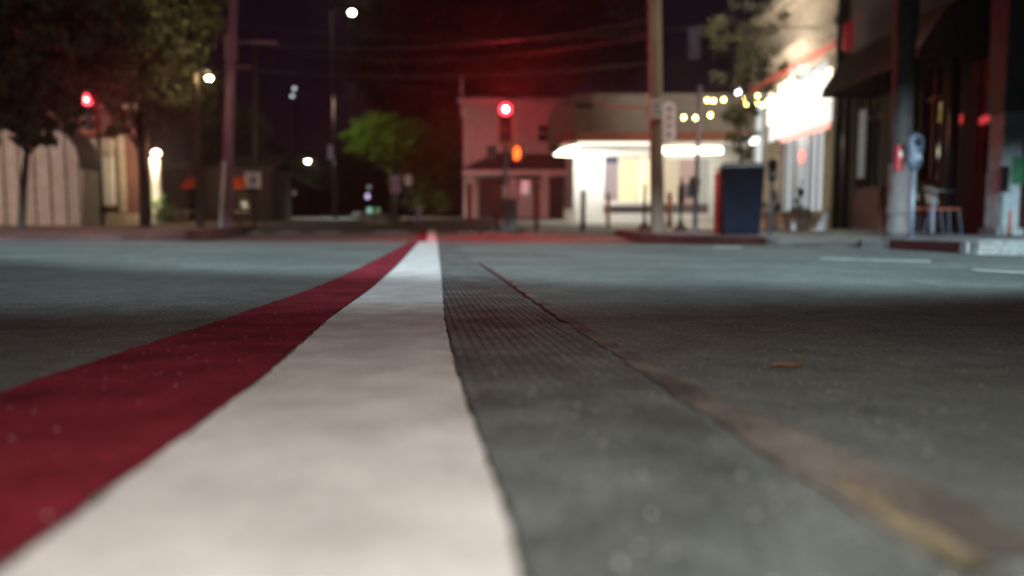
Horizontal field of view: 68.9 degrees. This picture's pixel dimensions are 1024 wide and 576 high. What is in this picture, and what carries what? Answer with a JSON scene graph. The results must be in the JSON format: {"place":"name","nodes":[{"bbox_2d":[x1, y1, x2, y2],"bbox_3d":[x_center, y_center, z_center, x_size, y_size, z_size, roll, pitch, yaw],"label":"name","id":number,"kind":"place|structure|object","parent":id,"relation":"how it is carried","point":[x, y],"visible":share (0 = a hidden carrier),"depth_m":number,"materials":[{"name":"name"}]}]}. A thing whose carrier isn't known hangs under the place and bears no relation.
{"place":"outdoors","nodes":[
{"label":"outdoors","id":0,"kind":"place"},
{"bbox_2d":[0,213,243,235],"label":"verge","id":1,"kind":"structure","parent":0,"point":[167,225],"depth_m":16.58,"materials":[{"name":"concrete"}]},
{"bbox_2d":[0,126,99,225],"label":"board building","id":2,"kind":"structure","parent":1,"relation":"on","point":[63,186],"depth_m":21.34,"materials":[{"name":"wood"}]},
{"bbox_2d":[0,0,160,228],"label":"street tree","id":3,"kind":"object","parent":1,"relation":"on","point":[38,62],"visible":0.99,"depth_m":15.61,"materials":[{"name":"green plant"}]},
{"bbox_2d":[80,91,104,226],"bbox_3d":[-10.540,-3.188,18.744,0.368,3.401,0.505,0,5,0],"label":"traffic signal","id":4,"kind":"object","parent":1,"relation":"on","point":[90,122],"visible":0.88,"depth_m":18.62,"materials":[{"name":"black metal"}]},
{"bbox_2d":[40,104,151,222],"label":"brick hall","id":5,"kind":"structure","parent":1,"relation":"on","point":[120,180],"depth_m":25.66,"materials":[{"name":"brick"}]},
{"bbox_2d":[38,0,228,225],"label":"street tree","id":6,"kind":"object","parent":1,"relation":"on","point":[171,17],"visible":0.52,"depth_m":19.39,"materials":[{"name":"green plant"}]},
{"bbox_2d":[149,146,163,222],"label":"porch column","id":7,"kind":"structure","parent":1,"relation":"on","point":[156,185],"depth_m":25.26,"materials":[{"name":"white paint"}]},
{"bbox_2d":[151,193,176,223],"bbox_3d":[-11.684,-2.627,24.966,0.819,1.115,0.905,3,6,32],"label":"lit shrub","id":8,"kind":"object","parent":1,"relation":"on","point":[160,212],"visible":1,"depth_m":24.84,"materials":[{"name":"green plant"}]},
{"bbox_2d":[177,203,189,219],"bbox_3d":[-12.410,-2.886,28.258,0.440,0.701,0.442,0,5,0],"label":"pale pot","id":9,"kind":"object","parent":1,"relation":"on","point":[183,214],"visible":0.99,"depth_m":28.14,"materials":[{"name":"beige ceramic"}]},
{"bbox_2d":[193,67,213,227],"bbox_3d":[-7.319,-3.183,17.799,0.524,4.071,0.210,0,5,0],"label":"street lamp","id":10,"kind":"object","parent":1,"relation":"on","point":[200,220],"visible":0.98,"depth_m":17.74,"materials":[{"name":"grey metal"}]},
{"bbox_2d":[212,161,225,226],"bbox_3d":[-7.251,-2.309,18.571,0.343,1.688,0.115,0,5,0],"label":"stub post","id":11,"kind":"object","parent":1,"relation":"on","point":[215,198],"visible":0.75,"depth_m":18.52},
{"bbox_2d":[163,154,290,220],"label":"dark house","id":12,"kind":"structure","parent":1,"relation":"on","point":[273,197],"depth_m":28.83,"materials":[{"name":"wood"}]},
{"bbox_2d":[188,188,195,211],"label":"window","id":13,"kind":"structure","parent":12,"relation":"in","point":[191,191],"depth_m":28.78,"materials":[{"name":"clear glass"}]},
{"bbox_2d":[234,188,248,211],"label":"window","id":14,"kind":"structure","parent":12,"relation":"in","point":[240,194],"depth_m":28.78,"materials":[{"name":"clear glass"}]},
{"bbox_2d":[222,0,250,226],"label":"utility pole","id":15,"kind":"object","parent":1,"relation":"on","point":[230,48],"visible":0.82,"depth_m":18.60,"materials":[{"name":"brown wood"}]},
{"bbox_2d":[235,62,648,77],"bbox_3d":[-2.000,-5.107,17.290,10.377,0.561,0.038,1,5,15],"label":"overhead wire","id":16,"kind":"object","parent":15,"relation":"attached to","point":[447,76],"visible":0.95,"depth_m":17.14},
{"bbox_2d":[237,20,647,48],"bbox_3d":[-1.976,-5.786,17.234,10.307,0.497,0.039,1,5,15],"label":"overhead wire","id":17,"kind":"object","parent":15,"relation":"attached to","point":[450,45],"visible":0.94,"depth_m":17.05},
{"bbox_2d":[226,19,750,39],"bbox_3d":[0.956,-9.547,26.307,21.485,2.159,0.038,-1,5,-16],"label":"overhead wire","id":18,"kind":"object","parent":15,"relation":"attached to","point":[459,38],"visible":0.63,"depth_m":25.46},
{"bbox_2d":[240,215,390,228],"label":"side street","id":19,"kind":"structure","parent":0,"point":[322,222],"depth_m":26.67,"materials":[{"name":"asphalt"}]},
{"bbox_2d":[180,97,276,158],"bbox_3d":[-13.025,-5.777,33.911,4.603,5.650,3.653,0,5,0],"label":"street tree","id":20,"kind":"object","parent":19,"relation":"on","point":[243,126],"visible":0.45,"depth_m":33.11,"materials":[{"name":"green plant"}]},
{"bbox_2d":[237,32,277,161],"bbox_3d":[-10.008,-6.305,29.570,1.700,7.411,0.274,0,5,0],"label":"utility pole","id":21,"kind":"object","parent":19,"relation":"on","point":[255,111],"visible":0.63,"depth_m":29.40,"materials":[{"name":"brown wood"}]},
{"bbox_2d":[264,36,647,61],"bbox_3d":[-3.506,-7.494,22.614,0.038,3.160,18.898,-4,6,-43],"label":"overhead wire","id":22,"kind":"object","parent":21,"relation":"attached to","point":[478,57],"visible":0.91,"depth_m":19.59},
{"bbox_2d":[291,85,297,216],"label":"flood light pole","id":23,"kind":"object","parent":19,"relation":"on","point":[296,159],"visible":0.97,"depth_m":54.32,"materials":[{"name":"black metal"}]},
{"bbox_2d":[259,139,376,215],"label":"distant tree","id":24,"kind":"object","parent":19,"relation":"on","point":[346,178],"visible":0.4,"depth_m":73.26,"materials":[{"name":"green plant"}]},
{"bbox_2d":[328,144,332,215],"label":"distant sign","id":25,"kind":"object","parent":19,"relation":"on","point":[329,151],"visible":0.53,"depth_m":65.32,"materials":[{"name":"black metal"}]},
{"bbox_2d":[330,7,355,218],"bbox_3d":[-7.499,-7.757,33.477,1.199,9.468,0.390,0,5,0],"label":"street lamp","id":26,"kind":"object","parent":19,"relation":"on","point":[351,11],"visible":0.97,"depth_m":33.42,"materials":[{"name":"grey metal"}]},
{"bbox_2d":[351,212,400,224],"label":"wall","id":27,"kind":"structure","parent":19,"relation":"on","point":[377,219],"depth_m":25.90,"materials":[{"name":"concrete"}]},
{"bbox_2d":[0,0,771,212],"label":"sky","id":28,"kind":"structure","parent":0,"point":[680,75],"materials":[{"name":"black"}]},
{"bbox_2d":[0,241,1023,575],"bbox_3d":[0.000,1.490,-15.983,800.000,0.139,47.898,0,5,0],"label":"road","id":29,"kind":"structure","parent":0,"point":[912,371],"depth_m":1.35,"materials":[{"name":"asphalt"}]},
{"bbox_2d":[0,230,427,563],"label":"red stripe","id":30,"kind":"object","parent":29,"relation":"on","point":[73,440],"visible":0.88,"depth_m":0.61,"materials":[{"name":"red paint"}]},
{"bbox_2d":[0,230,518,575],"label":"white stripe","id":31,"kind":"object","parent":29,"relation":"on","point":[345,441],"visible":0.99,"depth_m":0.40,"materials":[{"name":"paint"}]},
{"bbox_2d":[478,263,564,322],"bbox_3d":[-0.023,-0.028,2.392,0.034,0.014,2.276,-1,5,-6],"label":"crack","id":32,"kind":"object","parent":29,"relation":"on","point":[511,285],"visible":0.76,"depth_m":1.92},
{"bbox_2d":[481,263,1023,554],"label":"worn line","id":33,"kind":"object","parent":29,"relation":"on","point":[796,453],"visible":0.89,"depth_m":0.44,"materials":[{"name":"beige paint"}]},
{"bbox_2d":[771,360,803,365],"bbox_3d":[0.305,0.084,0.828,0.039,0.005,0.015,0,5,0],"label":"leaf","id":34,"kind":"object","parent":29,"relation":"on","point":[786,364],"visible":1,"depth_m":0.82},
{"bbox_2d":[819,258,930,261],"bbox_3d":[2.120,-0.162,4.336,0.617,0.008,0.332,2,5,18],"label":"lane mark","id":35,"kind":"object","parent":29,"relation":"on","point":[876,260],"visible":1,"depth_m":4.34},
{"bbox_2d":[765,237,1023,255],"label":"kerb","id":36,"kind":"structure","parent":29,"relation":"on","point":[996,247],"depth_m":5.59,"materials":[{"name":"concrete"}]},
{"bbox_2d":[862,239,968,253],"bbox_3d":[3.407,-0.349,6.393,0.134,0.120,1.560,0,5,0],"label":"storm drain","id":37,"kind":"object","parent":36,"relation":"in","point":[940,246],"visible":0.89,"depth_m":6.19,"materials":[{"name":"stone"}]},
{"bbox_2d":[830,477,997,574],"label":"yellow line","id":38,"kind":"object","parent":29,"relation":"on","point":[956,555],"visible":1,"depth_m":0.34,"materials":[{"name":"paint"}]},
{"bbox_2d":[971,269,1023,273],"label":"lane mark","id":39,"kind":"object","parent":29,"relation":"on","point":[999,271],"visible":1,"depth_m":3.28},
{"bbox_2d":[216,213,852,245],"bbox_3d":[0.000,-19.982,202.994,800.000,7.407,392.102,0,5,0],"label":"road","id":40,"kind":"structure","parent":0,"point":[452,227],"depth_m":18.08,"materials":[{"name":"asphalt"}]},
{"bbox_2d":[0,220,255,240],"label":"kerb","id":41,"kind":"structure","parent":40,"relation":"on","point":[209,234],"depth_m":13.95,"materials":[{"name":"concrete"}]},
{"bbox_2d":[245,170,260,226],"bbox_3d":[-7.199,-2.495,20.844,0.420,1.570,0.109,0,5,0],"label":"road sign","id":42,"kind":"object","parent":41,"relation":"on","point":[253,179],"visible":0.97,"depth_m":20.76,"materials":[{"name":"grey metal"}]},
{"bbox_2d":[281,171,323,215],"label":"distant house","id":43,"kind":"structure","parent":40,"relation":"on","point":[309,198],"depth_m":61.70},
{"bbox_2d":[358,171,401,216],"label":"distant house","id":44,"kind":"structure","parent":40,"relation":"on","point":[375,187],"depth_m":57.61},
{"bbox_2d":[338,109,430,214],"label":"lamplit tree","id":45,"kind":"object","parent":40,"relation":"on","point":[394,136],"visible":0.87,"depth_m":43.93,"materials":[{"name":"green plant"}]},
{"bbox_2d":[373,231,409,232],"bbox_3d":[-3.116,-1.431,19.197,0.900,0.038,0.700,0,5,0],"label":"crosswalk bar","id":46,"kind":"object","parent":40,"relation":"on","point":[391,232],"visible":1,"depth_m":19.13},
{"bbox_2d":[390,173,400,226],"bbox_3d":[-3.707,-2.797,23.833,0.343,1.721,0.103,0,5,0],"label":"road sign","id":47,"kind":"object","parent":40,"relation":"on","point":[395,183],"visible":0.92,"depth_m":23.75,"materials":[{"name":"grey metal"}]},
{"bbox_2d":[404,173,411,225],"bbox_3d":[-3.435,-2.924,24.826,0.250,1.764,0.103,0,5,0],"label":"road sign","id":48,"kind":"object","parent":40,"relation":"on","point":[408,179],"visible":0.93,"depth_m":24.74,"materials":[{"name":"grey metal"}]},
{"bbox_2d":[415,206,421,226],"bbox_3d":[-2.928,-2.213,23.397,0.240,0.710,0.240,0,5,0],"label":"short post","id":49,"kind":"object","parent":40,"relation":"on","point":[418,216],"visible":0.79,"depth_m":23.33,"materials":[{"name":"grey metal"}]},
{"bbox_2d":[397,107,463,216],"bbox_3d":[-4.196,-6.730,40.528,4.000,6.272,3.335,0,5,0],"label":"garden tree","id":50,"kind":"object","parent":40,"relation":"on","point":[440,165],"visible":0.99,"depth_m":39.95,"materials":[{"name":"green plant"}]},
{"bbox_2d":[465,184,473,231],"bbox_3d":[-1.117,-2.066,19.496,0.238,1.289,0.232,0,5,0],"label":"bollard","id":51,"kind":"object","parent":40,"relation":"on","point":[469,204],"visible":0.8,"depth_m":19.44,"materials":[{"name":"brown metal"}]},
{"bbox_2d":[329,0,675,216],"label":"tall tree","id":52,"kind":"object","parent":40,"relation":"on","point":[491,17],"visible":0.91,"depth_m":59.28,"materials":[{"name":"green plant"}]},
{"bbox_2d":[487,101,522,230],"bbox_3d":[-0.184,-3.209,19.744,0.960,3.385,0.500,0,5,0],"label":"traffic signal","id":53,"kind":"object","parent":40,"relation":"on","point":[505,123],"visible":0.98,"depth_m":19.57,"materials":[{"name":"black metal"}]},
{"bbox_2d":[507,199,517,231],"bbox_3d":[0.010,-1.901,19.535,0.280,0.852,0.290,0,5,0],"label":"control cabinet","id":54,"kind":"object","parent":40,"relation":"on","point":[512,215],"visible":1,"depth_m":19.41,"materials":[{"name":"grey metal"}]},
{"bbox_2d":[458,74,567,218],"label":"white house","id":55,"kind":"structure","parent":40,"relation":"on","point":[543,167],"depth_m":35.44,"materials":[{"name":"paint"}]},
{"bbox_2d":[518,177,532,217],"bbox_3d":[0.635,-4.211,35.706,0.720,2.139,0.132,0,5,0],"label":"door","id":56,"kind":"structure","parent":55,"relation":"in","point":[525,184],"depth_m":35.65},
{"bbox_2d":[536,124,547,142],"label":"window","id":57,"kind":"structure","parent":55,"relation":"in","point":[541,129],"depth_m":35.48,"materials":[{"name":"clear glass"}]},
{"bbox_2d":[532,184,540,231],"bbox_3d":[0.642,-2.066,19.496,0.238,1.289,0.232,0,5,0],"label":"bollard","id":58,"kind":"object","parent":40,"relation":"on","point":[536,207],"visible":0.79,"depth_m":19.44,"materials":[{"name":"brown metal"}]},
{"bbox_2d":[525,231,567,232],"bbox_3d":[0.893,-1.431,19.197,1.100,0.038,0.700,0,5,0],"label":"crosswalk bar","id":59,"kind":"object","parent":40,"relation":"on","point":[547,232],"visible":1,"depth_m":19.13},
{"bbox_2d":[579,190,586,231],"bbox_3d":[1.856,-1.983,19.503,0.214,1.124,0.209,0,5,0],"label":"bollard","id":60,"kind":"object","parent":40,"relation":"on","point":[583,200],"visible":0.77,"depth_m":19.45,"materials":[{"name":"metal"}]},
{"bbox_2d":[548,94,750,219],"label":"corner shop","id":61,"kind":"structure","parent":40,"relation":"on","point":[605,150],"depth_m":29.67,"materials":[{"name":"white paint"}]},
{"bbox_2d":[604,156,617,200],"bbox_3d":[3.960,-4.339,29.810,0.542,2.060,0.070,0,5,0],"label":"window","id":62,"kind":"structure","parent":61,"relation":"in","point":[610,162],"depth_m":29.81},
{"bbox_2d":[619,159,636,200],"bbox_3d":[4.627,-4.308,29.837,0.709,1.664,0.020,0,5,0],"label":"window","id":63,"kind":"structure","parent":61,"relation":"in","point":[627,167],"depth_m":29.83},
{"bbox_2d":[638,159,649,200],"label":"window","id":64,"kind":"structure","parent":61,"relation":"in","point":[643,164],"depth_m":29.82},
{"bbox_2d":[664,159,677,203],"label":"window","id":65,"kind":"structure","parent":61,"relation":"in","point":[670,165],"depth_m":29.82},
{"bbox_2d":[679,159,694,203],"bbox_3d":[7.034,-4.256,29.822,0.771,1.766,0.060,0,5,0],"label":"window","id":66,"kind":"structure","parent":61,"relation":"in","point":[686,166],"depth_m":29.81,"materials":[{"name":"grey glass"}]},
{"bbox_2d":[698,159,708,203],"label":"window","id":67,"kind":"structure","parent":61,"relation":"in","point":[703,163],"depth_m":29.83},
{"bbox_2d":[615,229,766,244],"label":"red kerb","id":68,"kind":"structure","parent":40,"relation":"on","point":[644,237],"depth_m":12.64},
{"bbox_2d":[436,230,955,575],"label":"slate stripe","id":69,"kind":"object","parent":40,"relation":"on","point":[600,464],"visible":0.96,"depth_m":0.42,"materials":[{"name":"paint"}]},
{"bbox_2d":[736,0,847,228],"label":"commercial block","id":70,"kind":"structure","parent":40,"relation":"on","point":[798,121],"depth_m":22.98,"materials":[{"name":"paint"}]},
{"bbox_2d":[702,93,758,104],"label":"string lights","id":71,"kind":"object","parent":70,"relation":"attached to","point":[713,100],"visible":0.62,"depth_m":23.77,"materials":[{"name":"yellow glass"}]},
{"bbox_2d":[687,27,816,59],"bbox_3d":[7.176,-7.048,21.505,4.249,0.930,0.060,0,5,0],"label":"hanging banner","id":72,"kind":"object","parent":70,"relation":"hanging from","point":[694,43],"visible":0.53,"depth_m":21.47,"materials":[{"name":"black fabric"}]},
{"bbox_2d":[756,94,762,161],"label":"window","id":73,"kind":"structure","parent":70,"relation":"in","point":[759,106],"depth_m":27.45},
{"bbox_2d":[780,60,827,211],"bbox_3d":[9.070,-4.528,23.058,0.140,4.350,3.658,0,5,0],"label":"window","id":74,"kind":"structure","parent":70,"relation":"in","point":[811,171],"depth_m":23.08,"materials":[{"name":"glass"}]},
{"bbox_2d":[777,245,1015,255],"bbox_3d":[3.080,-0.433,8.624,0.766,0.159,6.802,-1,5,-7],"label":"gutter","id":75,"kind":"object","parent":40,"relation":"on","point":[875,249],"visible":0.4,"depth_m":6.34,"materials":[{"name":"concrete"}]},
{"bbox_2d":[821,0,1023,233],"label":"brick restaurant","id":76,"kind":"structure","parent":40,"relation":"on","point":[951,121],"depth_m":16.05,"materials":[{"name":"brown brick"}]},
{"bbox_2d":[857,109,867,177],"bbox_3d":[8.900,-3.666,18.973,0.040,1.700,0.351,0,5,0],"label":"window","id":77,"kind":"structure","parent":76,"relation":"in","point":[863,113],"depth_m":18.92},
{"bbox_2d":[862,88,880,186],"bbox_3d":[9.135,-3.772,18.741,0.170,2.450,0.935,0,5,0],"label":"window","id":78,"kind":"structure","parent":76,"relation":"in","point":[875,102],"depth_m":18.79,"materials":[{"name":"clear glass"}]},
{"bbox_2d":[920,65,942,180],"bbox_3d":[9.135,-3.552,16.062,0.170,2.450,0.800,0,5,0],"label":"window","id":79,"kind":"structure","parent":76,"relation":"in","point":[937,72],"depth_m":16.14,"materials":[{"name":"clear glass"}]},
{"bbox_2d":[979,58,989,173],"bbox_3d":[9.135,-3.388,14.063,0.170,2.450,0.668,0,5,0],"label":"window","id":80,"kind":"structure","parent":76,"relation":"in","point":[986,60],"depth_m":14.36,"materials":[{"name":"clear glass"}]},
{"bbox_2d":[490,220,813,229],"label":"forecourt","id":81,"kind":"structure","parent":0,"point":[589,224],"depth_m":25.80,"materials":[{"name":"concrete"}]},
{"bbox_2d":[494,184,498,229],"bbox_3d":[-0.409,-2.183,20.390,0.199,1.303,0.194,0,5,0],"label":"bollard","id":82,"kind":"object","parent":81,"relation":"on","point":[496,206],"visible":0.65,"depth_m":20.34,"materials":[{"name":"brown metal"}]},
{"bbox_2d":[563,208,575,221],"bbox_3d":[2.140,-2.700,27.872,0.460,0.530,0.440,0,5,0],"label":"white crate","id":83,"kind":"object","parent":81,"relation":"on","point":[568,214],"visible":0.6,"depth_m":27.67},
{"bbox_2d":[605,191,610,226],"bbox_3d":[2.946,-2.403,22.880,0.196,1.115,0.191,0,5,0],"label":"bollard","id":84,"kind":"object","parent":81,"relation":"on","point":[608,209],"visible":0.94,"depth_m":22.84,"materials":[{"name":"metal"}]},
{"bbox_2d":[665,191,672,226],"bbox_3d":[4.828,-2.403,22.880,0.251,1.115,0.245,0,5,0],"label":"bollard","id":85,"kind":"object","parent":81,"relation":"on","point":[669,208],"visible":0.94,"depth_m":22.82,"materials":[{"name":"metal"}]},
{"bbox_2d":[689,176,700,208],"bbox_3d":[4.130,-1.907,16.899,0.255,1.244,0.157,0,5,0],"label":"parking meter","id":86,"kind":"object","parent":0,"point":[691,180],"visible":0.3,"depth_m":16.83,"materials":[{"name":"grey metal"}]},
{"bbox_2d":[679,108,725,118],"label":"string lights","id":87,"kind":"object","parent":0,"point":[695,117],"visible":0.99,"depth_m":22.63,"materials":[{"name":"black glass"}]},
{"bbox_2d":[790,221,795,230],"bbox_3d":[6.607,-1.465,17.539,0.140,0.240,0.136,0,5,0],"label":"cone","id":88,"kind":"object","parent":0,"point":[793,226],"visible":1,"depth_m":17.49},
{"bbox_2d":[627,229,1023,243],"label":"pavement","id":89,"kind":"structure","parent":0,"point":[833,236],"depth_m":12.54,"materials":[{"name":"concrete"}]},
{"bbox_2d":[637,182,649,230],"bbox_3d":[3.091,-1.895,17.403,0.340,1.123,0.331,0,5,0],"label":"bollard","id":90,"kind":"object","parent":89,"relation":"on","point":[644,226],"visible":0.96,"depth_m":17.37,"materials":[{"name":"grey metal"}]},
{"bbox_2d":[648,0,664,231],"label":"utility pole","id":91,"kind":"object","parent":89,"relation":"on","point":[657,220],"visible":0.91,"depth_m":15.64,"materials":[{"name":"brown wood"}]},
{"bbox_2d":[341,74,648,109],"bbox_3d":[-5.210,-10.326,37.431,0.039,9.451,46.708,-2,5,-21],"label":"overhead wire","id":92,"kind":"object","parent":91,"relation":"attached to","point":[526,100],"visible":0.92,"depth_m":21.94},
{"bbox_2d":[663,100,676,143],"bbox_3d":[3.301,-3.493,15.732,0.340,0.920,0.070,0,5,0],"label":"oval sign","id":93,"kind":"object","parent":91,"relation":"attached to","point":[669,121],"visible":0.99,"depth_m":15.70,"materials":[{"name":"grey metal"}]},
{"bbox_2d":[673,177,687,230],"bbox_3d":[3.939,-1.956,17.398,0.340,1.246,0.331,0,5,0],"label":"bollard","id":94,"kind":"object","parent":89,"relation":"on","point":[680,226],"visible":1,"depth_m":17.34,"materials":[{"name":"black metal"}]},
{"bbox_2d":[690,85,701,231],"bbox_3d":[4.032,-2.808,16.325,0.220,3.191,0.220,0,5,0],"label":"sign pole","id":95,"kind":"object","parent":89,"relation":"on","point":[697,160],"visible":0.98,"depth_m":16.29,"materials":[{"name":"metal"}]},
{"bbox_2d":[713,168,720,233],"bbox_3d":[4.087,-1.694,14.535,0.240,1.291,0.390,0,5,0],"label":"news box","id":96,"kind":"object","parent":89,"relation":"on","point":[717,215],"visible":0.4,"depth_m":14.45,"materials":[{"name":"red metal"}]},
{"bbox_2d":[718,162,766,234],"bbox_3d":[4.269,-1.646,13.912,0.800,1.313,0.800,1,5,12],"label":"trash bin","id":97,"kind":"object","parent":89,"relation":"on","point":[741,190],"visible":0.87,"depth_m":13.58,"materials":[{"name":"blue metal"}]},
{"bbox_2d":[698,0,791,162],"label":"planter tree","id":98,"kind":"object","parent":97,"relation":"in","point":[754,55],"visible":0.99,"depth_m":13.66,"materials":[{"name":"green plant"}]},
{"bbox_2d":[767,159,777,233],"bbox_3d":[5.045,-1.774,14.503,0.197,1.450,0.140,0,5,0],"label":"parking meter","id":99,"kind":"object","parent":89,"relation":"on","point":[772,169],"visible":0.95,"depth_m":14.45,"materials":[{"name":"grey metal"}]},
{"bbox_2d":[760,212,785,229],"bbox_3d":[6.426,-1.679,18.725,0.731,0.438,0.622,0,5,0],"label":"plant pot","id":100,"kind":"object","parent":89,"relation":"on","point":[779,222],"visible":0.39,"depth_m":18.44,"materials":[{"name":"ceramic"}]},
{"bbox_2d":[773,190,781,211],"bbox_3d":[6.584,-2.120,18.669,0.274,0.691,0.316,-4,6,-41],"label":"pot shrub","id":101,"kind":"object","parent":100,"relation":"in","point":[777,206],"visible":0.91,"depth_m":18.64,"materials":[{"name":"green plant"}]},
{"bbox_2d":[783,211,813,229],"bbox_3d":[6.941,-1.633,18.127,0.696,0.461,0.696,0,5,0],"label":"plant pot","id":102,"kind":"object","parent":89,"relation":"on","point":[802,219],"visible":0.94,"depth_m":17.89,"materials":[{"name":"brown ceramic"}]},
{"bbox_2d":[789,181,809,210],"bbox_3d":[6.915,-2.202,18.077,0.492,0.798,0.538,0,5,0],"label":"conifer","id":103,"kind":"object","parent":102,"relation":"on","point":[797,201],"visible":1,"depth_m":18.03,"materials":[{"name":"green plant"}]},
{"bbox_2d":[814,211,827,230],"bbox_3d":[7.358,-1.598,17.799,0.294,0.456,0.140,0,5,0],"label":"leaning board","id":104,"kind":"object","parent":89,"relation":"on","point":[820,223],"visible":1,"depth_m":17.74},
{"bbox_2d":[884,0,919,236],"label":"lamp column","id":105,"kind":"structure","parent":89,"relation":"on","point":[906,14],"depth_m":10.14,"materials":[{"name":"metal"}]},
{"bbox_2d":[894,145,903,171],"bbox_3d":[4.824,-1.616,9.304,0.080,0.320,0.110,0,5,0],"label":"red box","id":106,"kind":"object","parent":105,"relation":"attached to","point":[898,158],"visible":1,"depth_m":9.27,"materials":[{"name":"metal"}]},
{"bbox_2d":[904,133,924,236],"bbox_3d":[4.904,-1.251,9.128,0.221,1.262,0.140,0,5,0],"label":"parking meter","id":107,"kind":"object","parent":89,"relation":"on","point":[914,147],"visible":0.96,"depth_m":9.07,"materials":[{"name":"metal"}]},
{"bbox_2d":[915,188,943,234],"bbox_3d":[7.029,-1.340,12.758,0.464,0.885,0.524,-3,6,-35],"label":"bistro chair","id":108,"kind":"object","parent":89,"relation":"on","point":[917,199],"visible":0.37,"depth_m":12.70,"materials":[{"name":"grey metal"}]},
{"bbox_2d":[916,190,954,235],"bbox_3d":[6.846,-1.217,12.141,0.600,0.730,0.600,0,5,0],"label":"bistro table","id":109,"kind":"object","parent":89,"relation":"on","point":[933,192],"visible":0.94,"depth_m":12.11,"materials":[{"name":"grey metal"}]},
{"bbox_2d":[923,185,962,234],"bbox_3d":[7.578,-1.371,13.156,0.464,0.885,0.524,-3,6,-35],"label":"bistro chair","id":110,"kind":"object","parent":89,"relation":"on","point":[928,197],"visible":0.67,"depth_m":13.20,"materials":[{"name":"grey metal"}]},
{"bbox_2d":[978,0,1023,234],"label":"pale pillar","id":111,"kind":"structure","parent":89,"relation":"on","point":[1005,101],"depth_m":12.77,"materials":[{"name":"grey paint"}]},
{"bbox_2d":[1005,210,1013,235],"bbox_3d":[8.110,-1.058,12.154,0.120,0.410,0.114,0,5,0],"label":"red marker post","id":112,"kind":"object","parent":89,"relation":"on","point":[1010,219],"visible":1,"depth_m":12.13,"materials":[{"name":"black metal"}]},
{"bbox_2d":[1011,157,1023,233],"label":"green sign","id":113,"kind":"object","parent":89,"relation":"on","point":[1017,173],"visible":0.92,"depth_m":12.25,"materials":[{"name":"metal"}]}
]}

